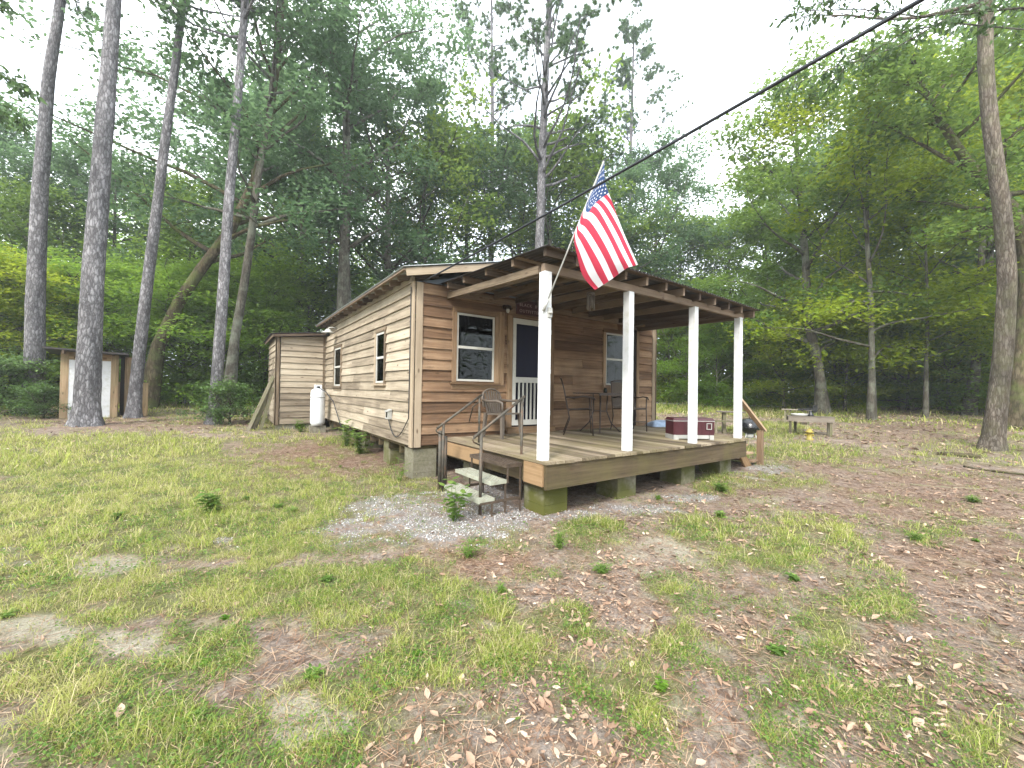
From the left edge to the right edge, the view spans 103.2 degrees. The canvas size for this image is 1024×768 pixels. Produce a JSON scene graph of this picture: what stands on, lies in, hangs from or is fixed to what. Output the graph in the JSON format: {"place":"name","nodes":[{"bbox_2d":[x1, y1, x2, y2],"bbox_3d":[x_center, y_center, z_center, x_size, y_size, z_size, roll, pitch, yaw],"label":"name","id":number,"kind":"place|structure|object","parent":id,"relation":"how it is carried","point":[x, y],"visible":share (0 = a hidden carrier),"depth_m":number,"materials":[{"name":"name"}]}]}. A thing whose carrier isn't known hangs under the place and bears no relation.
{"place":"outdoors","nodes":[
{"label":"outdoors","id":0,"kind":"place"},
{"bbox_2d":[0,0,1021,387],"label":"sky","id":1,"kind":"structure","parent":0,"point":[720,47],"materials":[{"name":"white"}]},
{"bbox_2d":[0,399,1023,767],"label":"ground","id":2,"kind":"structure","parent":0,"point":[282,631],"depth_m":2.82,"materials":[{"name":"soil"}]},
{"bbox_2d":[0,0,48,141],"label":"hardwood tree","id":3,"kind":"object","parent":2,"relation":"on","point":[16,121],"visible":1,"depth_m":9.29,"materials":[{"name":"green plant"}]},
{"bbox_2d":[0,348,58,417],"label":"shrub","id":4,"kind":"object","parent":2,"relation":"on","point":[11,374],"visible":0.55,"depth_m":12.25,"materials":[{"name":"green plant"}]},
{"bbox_2d":[0,376,70,419],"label":"shrub","id":5,"kind":"object","parent":2,"relation":"on","point":[52,393],"visible":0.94,"depth_m":11.76,"materials":[{"name":"green plant"}]},
{"bbox_2d":[0,342,73,418],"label":"shrub","id":6,"kind":"object","parent":2,"relation":"on","point":[30,366],"visible":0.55,"depth_m":12.44,"materials":[{"name":"green plant"}]},
{"bbox_2d":[0,283,78,387],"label":"understory tree","id":7,"kind":"object","parent":2,"relation":"on","point":[9,295],"visible":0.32,"depth_m":14.82,"materials":[{"name":"green plant"}]},
{"bbox_2d":[0,169,125,350],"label":"hardwood tree","id":8,"kind":"object","parent":2,"relation":"on","point":[18,203],"visible":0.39,"depth_m":18.96,"materials":[{"name":"green plant"}]},
{"bbox_2d":[0,100,127,213],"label":"hardwood tree","id":9,"kind":"object","parent":2,"relation":"on","point":[15,133],"visible":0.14,"depth_m":21.55,"materials":[{"name":"green plant"}]},
{"bbox_2d":[0,237,129,388],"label":"understory tree","id":10,"kind":"object","parent":2,"relation":"on","point":[46,304],"visible":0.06,"depth_m":16.43,"materials":[{"name":"green plant"}]},
{"bbox_2d":[0,244,130,390],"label":"understory tree","id":11,"kind":"object","parent":2,"relation":"on","point":[18,268],"visible":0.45,"depth_m":14.75,"materials":[{"name":"green plant"}]},
{"bbox_2d":[16,0,128,414],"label":"pine tree","id":12,"kind":"object","parent":2,"relation":"on","point":[35,310],"visible":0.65,"depth_m":12.69,"materials":[{"name":"grey plant"}]},
{"bbox_2d":[0,122,157,339],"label":"hardwood tree","id":13,"kind":"object","parent":2,"relation":"on","point":[77,175],"visible":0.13,"depth_m":22.84,"materials":[{"name":"green plant"}]},
{"bbox_2d":[42,346,128,418],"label":"outhouse","id":14,"kind":"structure","parent":2,"relation":"on","point":[110,381],"depth_m":12.67,"materials":[{"name":"wood"},{"name":"white paint"}]},
{"bbox_2d":[67,360,110,417],"bbox_3d":[-12.993,0.160,12.490,0.898,1.765,0.018,2,-1,-43],"label":"door","id":15,"kind":"structure","parent":14,"relation":"in","point":[106,365],"depth_m":12.69,"materials":[{"name":"white paint"}]},
{"bbox_2d":[0,240,182,387],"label":"understory tree","id":16,"kind":"object","parent":2,"relation":"on","point":[52,252],"visible":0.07,"depth_m":16.76,"materials":[{"name":"green plant"}]},
{"bbox_2d":[64,0,121,426],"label":"pine tree","id":17,"kind":"object","parent":2,"relation":"on","point":[86,409],"visible":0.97,"depth_m":10.86,"materials":[{"name":"grey plant"}]},
{"bbox_2d":[0,239,185,400],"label":"understory tree","id":18,"kind":"object","parent":2,"relation":"on","point":[77,270],"visible":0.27,"depth_m":15.97,"materials":[{"name":"green plant"}]},
{"bbox_2d":[0,252,188,387],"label":"understory tree","id":19,"kind":"object","parent":2,"relation":"on","point":[124,262],"visible":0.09,"depth_m":17.72,"materials":[{"name":"green plant"}]},
{"bbox_2d":[0,86,220,361],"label":"hardwood tree","id":20,"kind":"object","parent":2,"relation":"on","point":[25,162],"visible":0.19,"depth_m":21.01,"materials":[{"name":"green plant"}]},
{"bbox_2d":[6,240,256,391],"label":"understory tree","id":21,"kind":"object","parent":2,"relation":"on","point":[137,258],"visible":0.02,"depth_m":19.74,"materials":[{"name":"green plant"}]},
{"bbox_2d":[118,357,147,415],"bbox_3d":[-12.522,0.114,13.244,0.975,1.980,0.100,1,-1,-37],"label":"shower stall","id":22,"kind":"object","parent":2,"relation":"on","point":[123,385],"visible":0.41,"depth_m":13.17},
{"bbox_2d":[46,273,268,403],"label":"understory tree","id":23,"kind":"object","parent":2,"relation":"on","point":[176,370],"visible":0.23,"depth_m":17.06,"materials":[{"name":"green plant"}]},
{"bbox_2d":[48,163,280,366],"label":"hardwood tree","id":24,"kind":"object","parent":2,"relation":"on","point":[190,230],"visible":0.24,"depth_m":20.49,"materials":[{"name":"green plant"}]},
{"bbox_2d":[68,233,276,403],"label":"understory tree","id":25,"kind":"object","parent":2,"relation":"on","point":[161,273],"visible":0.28,"depth_m":16.79,"materials":[{"name":"green plant"}]},
{"bbox_2d":[103,254,268,403],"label":"understory tree","id":26,"kind":"object","parent":2,"relation":"on","point":[188,362],"visible":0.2,"depth_m":17.10,"materials":[{"name":"green plant"}]},
{"bbox_2d":[123,0,271,417],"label":"pine tree","id":27,"kind":"object","parent":2,"relation":"on","point":[133,408],"visible":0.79,"depth_m":12.91,"materials":[{"name":"grey plant"}]},
{"bbox_2d":[103,262,303,401],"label":"understory tree","id":28,"kind":"object","parent":2,"relation":"on","point":[210,286],"visible":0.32,"depth_m":16.99,"materials":[{"name":"green plant"}]},
{"bbox_2d":[192,488,223,513],"bbox_3d":[-3.560,1.379,4.760,0.311,0.297,0.394,1,-1,-35],"label":"weed plant","id":29,"kind":"object","parent":2,"relation":"on","point":[212,504],"visible":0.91,"depth_m":4.72,"materials":[{"name":"green plant"}]},
{"bbox_2d":[158,368,260,425],"bbox_3d":[-8.676,0.474,11.997,2.605,1.988,2.444,2,-1,-44],"label":"shrub","id":30,"kind":"object","parent":2,"relation":"on","point":[239,392],"visible":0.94,"depth_m":12.11,"materials":[{"name":"green plant"}]},
{"bbox_2d":[0,0,426,408],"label":"hardwood tree","id":31,"kind":"object","parent":2,"relation":"on","point":[153,372],"visible":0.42,"depth_m":15.38,"materials":[{"name":"green plant"}]},
{"bbox_2d":[146,0,282,424],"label":"pine tree","id":32,"kind":"object","parent":2,"relation":"on","point":[218,358],"visible":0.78,"depth_m":12.21,"materials":[{"name":"grey plant"}]},
{"bbox_2d":[82,19,355,377],"bbox_3d":[-18.038,-10.309,27.160,16.456,22.654,14.938,1,-1,-2],"label":"hardwood tree","id":33,"kind":"object","parent":2,"relation":"on","point":[146,113],"visible":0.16,"depth_m":23.93,"materials":[{"name":"green plant"}]},
{"bbox_2d":[49,0,414,413],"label":"hardwood tree","id":34,"kind":"object","parent":2,"relation":"on","point":[232,359],"visible":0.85,"depth_m":14.58,"materials":[{"name":"green plant"}]},
{"bbox_2d":[166,276,329,403],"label":"understory tree","id":35,"kind":"object","parent":2,"relation":"on","point":[280,323],"visible":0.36,"depth_m":18.54,"materials":[{"name":"green plant"}]},
{"bbox_2d":[182,250,337,398],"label":"understory tree","id":36,"kind":"object","parent":2,"relation":"on","point":[266,272],"visible":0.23,"depth_m":19.82,"materials":[{"name":"green plant"}]},
{"bbox_2d":[191,230,335,388],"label":"understory tree","id":37,"kind":"object","parent":2,"relation":"on","point":[282,255],"visible":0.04,"depth_m":21.75,"materials":[{"name":"green plant"}]},
{"bbox_2d":[134,25,422,330],"bbox_3d":[-12.128,-8.418,22.370,14.325,19.260,14.333,0,-1,31],"label":"hardwood tree","id":38,"kind":"object","parent":2,"relation":"on","point":[315,128],"visible":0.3,"depth_m":20.06,"materials":[{"name":"green plant"}]},
{"bbox_2d":[194,231,383,390],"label":"understory tree","id":39,"kind":"object","parent":2,"relation":"on","point":[353,282],"visible":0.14,"depth_m":21.45,"materials":[{"name":"green plant"}]},
{"bbox_2d":[309,425,325,432],"bbox_3d":[-5.482,1.285,11.421,0.400,0.240,0.200,1,-1,-35],"label":"concrete block","id":40,"kind":"object","parent":2,"relation":"on","point":[317,429],"depth_m":11.33,"materials":[{"name":"beige concrete"}]},
{"bbox_2d":[310,385,324,425],"bbox_3d":[-5.471,0.592,11.431,0.389,1.140,0.392,0,-1,43],"label":"propane tank","id":41,"kind":"object","parent":40,"relation":"on","point":[317,406],"visible":0.98,"depth_m":11.28,"materials":[{"name":"metal"}]},
{"bbox_2d":[223,113,447,355],"bbox_3d":[-12.060,-7.612,25.797,14.521,17.632,11.846,1,-1,-21],"label":"hardwood tree","id":42,"kind":"object","parent":2,"relation":"on","point":[329,231],"visible":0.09,"depth_m":25.49,"materials":[{"name":"green plant"}]},
{"bbox_2d":[192,0,490,310],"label":"hardwood tree","id":43,"kind":"object","parent":2,"relation":"on","point":[345,244],"visible":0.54,"depth_m":19.27,"materials":[{"name":"green plant"}]},
{"bbox_2d":[216,8,535,277],"bbox_3d":[-7.122,-8.838,22.726,14.914,20.389,14.340,0,-1,28],"label":"hardwood tree","id":44,"kind":"object","parent":2,"relation":"on","point":[425,88],"visible":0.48,"depth_m":20.98,"materials":[{"name":"green plant"}]},
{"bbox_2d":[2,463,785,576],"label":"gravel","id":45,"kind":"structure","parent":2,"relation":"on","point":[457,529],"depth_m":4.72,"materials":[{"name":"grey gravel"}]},
{"bbox_2d":[297,53,552,317],"bbox_3d":[-5.509,-7.049,24.359,14.416,16.954,11.739,0,-1,25],"label":"hardwood tree","id":46,"kind":"object","parent":2,"relation":"on","point":[446,154],"visible":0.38,"depth_m":22.12,"materials":[{"name":"green plant"}]},
{"bbox_2d":[438,476,471,521],"bbox_3d":[-0.645,1.308,4.585,0.409,0.522,0.531,1,-1,-8],"label":"weed plant","id":47,"kind":"object","parent":2,"relation":"on","point":[454,513],"visible":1,"depth_m":4.57,"materials":[{"name":"green plant"}]},
{"bbox_2d":[353,111,557,316],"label":"hardwood tree","id":48,"kind":"object","parent":2,"relation":"on","point":[532,171],"visible":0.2,"depth_m":24.25,"materials":[{"name":"green plant"}]},
{"bbox_2d":[435,394,525,516],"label":"metal steps","id":49,"kind":"structure","parent":2,"relation":"on","point":[480,498],"depth_m":5.18,"materials":[{"name":"grey metal"}]},
{"bbox_2d":[394,0,568,260],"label":"pine tree","id":50,"kind":"object","parent":2,"relation":"on","point":[500,10],"visible":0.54,"depth_m":26.43,"materials":[{"name":"green plant"}]},
{"bbox_2d":[0,165,972,398],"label":"distant woodland","id":51,"kind":"object","parent":2,"relation":"on","point":[507,255],"visible":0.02,"depth_m":31.11,"materials":[{"name":"green plant"}]},
{"bbox_2d":[47,380,938,409],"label":"undergrowth","id":52,"kind":"object","parent":2,"relation":"on","point":[203,398],"visible":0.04,"depth_m":19.80,"materials":[{"name":"green plant"}]},
{"bbox_2d":[0,395,1023,767],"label":"grass","id":53,"kind":"structure","parent":2,"relation":"on","point":[840,531],"depth_m":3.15,"materials":[{"name":"green plant"}]},
{"bbox_2d":[263,244,760,515],"bbox_3d":[-1.503,-0.396,10.900,8.100,4.316,12.640,1,-1,-35],"label":"cabin","id":54,"kind":"object","parent":2,"relation":"on","point":[471,338],"visible":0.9,"depth_m":7.16,"materials":[{"name":"brown wood"}]},
{"bbox_2d":[331,343,342,390],"bbox_3d":[-4.734,-0.442,10.988,0.087,1.237,0.990,1,-1,-35],"label":"window","id":55,"kind":"structure","parent":54,"relation":"in","point":[337,360],"depth_m":11.04,"materials":[{"name":"white plastic"}]},
{"bbox_2d":[371,321,415,390],"bbox_3d":[-2.359,-0.459,8.105,0.657,1.520,1.170,1,-1,-35],"label":"window","id":56,"kind":"structure","parent":54,"relation":"in","point":[380,344],"depth_m":7.95,"materials":[{"name":"white plastic"}]},
{"bbox_2d":[431,306,500,389],"bbox_3d":[-0.798,-0.585,7.426,1.410,1.720,0.657,1,-1,-35],"label":"window","id":57,"kind":"structure","parent":54,"relation":"in","point":[474,358],"depth_m":7.20,"materials":[{"name":"white plastic"}]},
{"bbox_2d":[481,388,523,438],"bbox_3d":[-0.187,0.494,7.069,0.564,0.850,0.604,0,-1,41],"label":"resin chair","id":58,"kind":"object","parent":54,"relation":"on","point":[494,406],"visible":0.89,"depth_m":7.08,"materials":[{"name":"beige plastic"}]},
{"bbox_2d":[516,301,538,316],"bbox_3d":[0.414,-1.446,7.846,0.800,0.270,0.029,1,-1,-35],"label":"sign","id":59,"kind":"object","parent":54,"relation":"attached to","point":[528,308],"visible":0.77,"depth_m":7.76,"materials":[{"name":"brown wood"}]},
{"bbox_2d":[505,309,554,433],"bbox_3d":[0.366,-0.230,7.923,1.160,2.340,0.160,1,-1,-35],"label":"door","id":60,"kind":"structure","parent":54,"relation":"in","point":[523,334],"depth_m":7.85,"materials":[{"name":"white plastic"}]},
{"bbox_2d":[542,161,637,316],"bbox_3d":[0.857,-1.662,4.551,1.063,1.761,0.236,1,-1,18],"label":"flag on pole","id":61,"kind":"object","parent":54,"relation":"attached to","point":[604,252],"visible":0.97,"depth_m":4.49,"materials":[{"name":"multicoloured fabric"}]},
{"bbox_2d":[601,328,622,390],"bbox_3d":[2.397,-0.538,9.323,0.930,1.417,0.087,1,-1,-35],"label":"window","id":62,"kind":"structure","parent":54,"relation":"in","point":[612,362],"depth_m":9.27,"materials":[{"name":"white glass"}]},
{"bbox_2d":[610,380,648,431],"bbox_3d":[2.468,0.450,8.624,0.591,1.072,0.659,1,-1,-13],"label":"patio chair","id":63,"kind":"object","parent":54,"relation":"on","point":[616,387],"visible":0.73,"depth_m":8.79,"materials":[{"name":"brown metal"}]},
{"bbox_2d":[422,0,924,282],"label":"power line","id":64,"kind":"object","parent":54,"relation":"attached to","point":[848,41],"visible":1,"depth_m":2.90,"materials":[{"name":"black rubber"}]},
{"bbox_2d":[665,417,714,439],"bbox_3d":[3.162,0.785,7.225,0.738,0.374,0.374,1,-1,-2],"label":"cooler","id":65,"kind":"object","parent":54,"relation":"on","point":[676,428],"visible":0.89,"depth_m":7.06,"materials":[{"name":"red plastic"}]},
{"bbox_2d":[0,402,1023,767],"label":"leaf litter","id":66,"kind":"object","parent":2,"relation":"on","point":[542,702],"visible":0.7,"depth_m":2.45,"materials":[{"name":"brown plant"}]},
{"bbox_2d":[434,110,592,256],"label":"hardwood tree","id":67,"kind":"object","parent":2,"relation":"on","point":[524,189],"visible":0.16,"depth_m":25.35,"materials":[{"name":"green plant"}]},
{"bbox_2d":[462,0,626,248],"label":"pine tree","id":68,"kind":"object","parent":2,"relation":"on","point":[562,41],"visible":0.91,"depth_m":20.93,"materials":[{"name":"green plant"}]},
{"bbox_2d":[463,41,695,277],"bbox_3d":[2.499,-7.813,26.335,15.702,18.717,12.877,0,-1,41],"label":"hardwood tree","id":69,"kind":"object","parent":2,"relation":"on","point":[567,169],"visible":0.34,"depth_m":24.06,"materials":[{"name":"green plant"}]},
{"bbox_2d":[507,148,707,286],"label":"hardwood tree","id":70,"kind":"object","parent":2,"relation":"on","point":[666,257],"visible":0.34,"depth_m":25.99,"materials":[{"name":"green plant"}]},
{"bbox_2d":[551,0,694,233],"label":"pine tree","id":71,"kind":"object","parent":2,"relation":"on","point":[646,51],"visible":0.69,"depth_m":30.36,"materials":[{"name":"green plant"}]},
{"bbox_2d":[611,120,737,378],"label":"hardwood tree","id":72,"kind":"object","parent":2,"relation":"on","point":[670,176],"visible":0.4,"depth_m":29.40,"materials":[{"name":"green plant"}]},
{"bbox_2d":[633,210,750,397],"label":"hardwood tree","id":73,"kind":"object","parent":2,"relation":"on","point":[677,233],"visible":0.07,"depth_m":32.06,"materials":[{"name":"green plant"}]},
{"bbox_2d":[656,326,748,402],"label":"understory tree","id":74,"kind":"object","parent":2,"relation":"on","point":[667,377],"visible":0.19,"depth_m":24.38,"materials":[{"name":"green plant"}]},
{"bbox_2d":[656,289,764,403],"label":"understory tree","id":75,"kind":"object","parent":2,"relation":"on","point":[685,358],"visible":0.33,"depth_m":22.86,"materials":[{"name":"green plant"}]},
{"bbox_2d":[656,268,775,401],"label":"understory tree","id":76,"kind":"object","parent":2,"relation":"on","point":[706,289],"visible":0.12,"depth_m":25.62,"materials":[{"name":"green plant"}]},
{"bbox_2d":[657,322,787,407],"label":"understory tree","id":77,"kind":"object","parent":2,"relation":"on","point":[713,343],"visible":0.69,"depth_m":21.23,"materials":[{"name":"green plant"}]},
{"bbox_2d":[664,186,794,373],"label":"hardwood tree","id":78,"kind":"object","parent":2,"relation":"on","point":[699,238],"visible":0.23,"depth_m":29.57,"materials":[{"name":"green plant"}]},
{"bbox_2d":[732,398,766,466],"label":"wooden stairs","id":79,"kind":"structure","parent":2,"relation":"on","point":[758,460],"depth_m":7.96,"materials":[{"name":"brown wood"}]},
{"bbox_2d":[679,296,825,405],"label":"understory tree","id":80,"kind":"object","parent":2,"relation":"on","point":[778,364],"visible":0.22,"depth_m":21.35,"materials":[{"name":"green plant"}]},
{"bbox_2d":[660,194,856,395],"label":"hardwood tree","id":81,"kind":"object","parent":2,"relation":"on","point":[754,240],"visible":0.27,"depth_m":25.34,"materials":[{"name":"green plant"}]},
{"bbox_2d":[705,123,892,385],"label":"hardwood tree","id":82,"kind":"object","parent":2,"relation":"on","point":[806,172],"visible":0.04,"depth_m":28.54,"materials":[{"name":"green plant"}]},
{"bbox_2d":[725,276,882,408],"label":"understory tree","id":83,"kind":"object","parent":2,"relation":"on","point":[763,386],"visible":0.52,"depth_m":19.71,"materials":[{"name":"green plant"}]},
{"bbox_2d":[712,252,904,403],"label":"understory tree","id":84,"kind":"object","parent":2,"relation":"on","point":[761,266],"visible":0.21,"depth_m":22.78,"materials":[{"name":"green plant"}]},
{"bbox_2d":[786,415,834,436],"bbox_3d":[8.710,1.234,11.882,1.116,0.588,0.562,0,-1,29],"label":"bench","id":85,"kind":"object","parent":2,"relation":"on","point":[829,420],"visible":0.86,"depth_m":11.70,"materials":[{"name":"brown wood"}]},
{"bbox_2d":[676,11,1023,414],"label":"hardwood tree","id":86,"kind":"object","parent":2,"relation":"on","point":[775,179],"visible":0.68,"depth_m":16.84,"materials":[{"name":"green plant"}]},
{"bbox_2d":[764,280,941,406],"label":"understory tree","id":87,"kind":"object","parent":2,"relation":"on","point":[860,382],"visible":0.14,"depth_m":20.91,"materials":[{"name":"green plant"}]},
{"bbox_2d":[712,21,1014,420],"bbox_3d":[13.285,-5.457,15.873,9.424,14.213,8.623,1,-1,-13],"label":"hardwood tree","id":88,"kind":"object","parent":2,"relation":"on","point":[871,401],"visible":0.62,"depth_m":15.29,"materials":[{"name":"green plant"}]},
{"bbox_2d":[761,296,971,410],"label":"understory tree","id":89,"kind":"object","parent":2,"relation":"on","point":[846,377],"visible":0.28,"depth_m":18.74,"materials":[{"name":"green plant"}]},
{"bbox_2d":[741,125,994,401],"bbox_3d":[22.253,-7.637,26.474,13.385,18.422,13.499,1,-1,7],"label":"hardwood tree","id":90,"kind":"object","parent":2,"relation":"on","point":[956,258],"visible":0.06,"depth_m":24.60,"materials":[{"name":"green plant"}]},
{"bbox_2d":[757,73,1023,404],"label":"hardwood tree","id":91,"kind":"object","parent":2,"relation":"on","point":[878,253],"visible":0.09,"depth_m":22.27,"materials":[{"name":"green plant"}]},
{"bbox_2d":[762,0,1023,102],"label":"hardwood tree","id":92,"kind":"object","parent":2,"relation":"on","point":[977,12],"visible":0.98,"depth_m":6.18,"materials":[{"name":"green plant"}]},
{"bbox_2d":[821,299,965,407],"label":"understory tree","id":93,"kind":"object","parent":2,"relation":"on","point":[921,370],"visible":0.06,"depth_m":19.74,"materials":[{"name":"green plant"}]},
{"bbox_2d":[783,0,1017,451],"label":"pine tree","id":94,"kind":"object","parent":2,"relation":"on","point":[993,436],"visible":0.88,"depth_m":9.21,"materials":[{"name":"brown plant"}]},
{"bbox_2d":[794,144,1023,416],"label":"hardwood tree","id":95,"kind":"object","parent":2,"relation":"on","point":[903,226],"visible":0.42,"depth_m":16.28,"materials":[{"name":"green plant"}]},
{"bbox_2d":[828,315,989,413],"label":"understory tree","id":96,"kind":"object","parent":2,"relation":"on","point":[906,384],"visible":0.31,"depth_m":18.83,"materials":[{"name":"green plant"}]},
{"bbox_2d":[806,0,1023,429],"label":"hardwood tree","id":97,"kind":"object","parent":2,"relation":"on","point":[892,81],"visible":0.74,"depth_m":12.57,"materials":[{"name":"green plant"}]},
{"bbox_2d":[814,91,1023,405],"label":"hardwood tree","id":98,"kind":"object","parent":2,"relation":"on","point":[990,255],"visible":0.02,"depth_m":19.14,"materials":[{"name":"green plant"}]},
{"bbox_2d":[815,39,1023,414],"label":"hardwood tree","id":99,"kind":"object","parent":2,"relation":"on","point":[1008,94],"visible":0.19,"depth_m":17.02,"materials":[{"name":"green plant"}]},
{"bbox_2d":[859,287,995,411],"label":"understory tree","id":100,"kind":"object","parent":2,"relation":"on","point":[942,354],"visible":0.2,"depth_m":16.54,"materials":[{"name":"green plant"}]},
{"bbox_2d":[864,282,996,409],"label":"understory tree","id":101,"kind":"object","parent":2,"relation":"on","point":[953,368],"visible":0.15,"depth_m":18.34,"materials":[{"name":"green plant"}]},
{"bbox_2d":[844,0,1023,268],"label":"hardwood tree","id":102,"kind":"object","parent":2,"relation":"on","point":[953,4],"visible":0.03,"depth_m":23.10,"materials":[{"name":"green plant"}]},
{"bbox_2d":[910,294,995,411],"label":"understory tree","id":103,"kind":"object","parent":2,"relation":"on","point":[981,398],"visible":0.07,"depth_m":17.36,"materials":[{"name":"green plant"}]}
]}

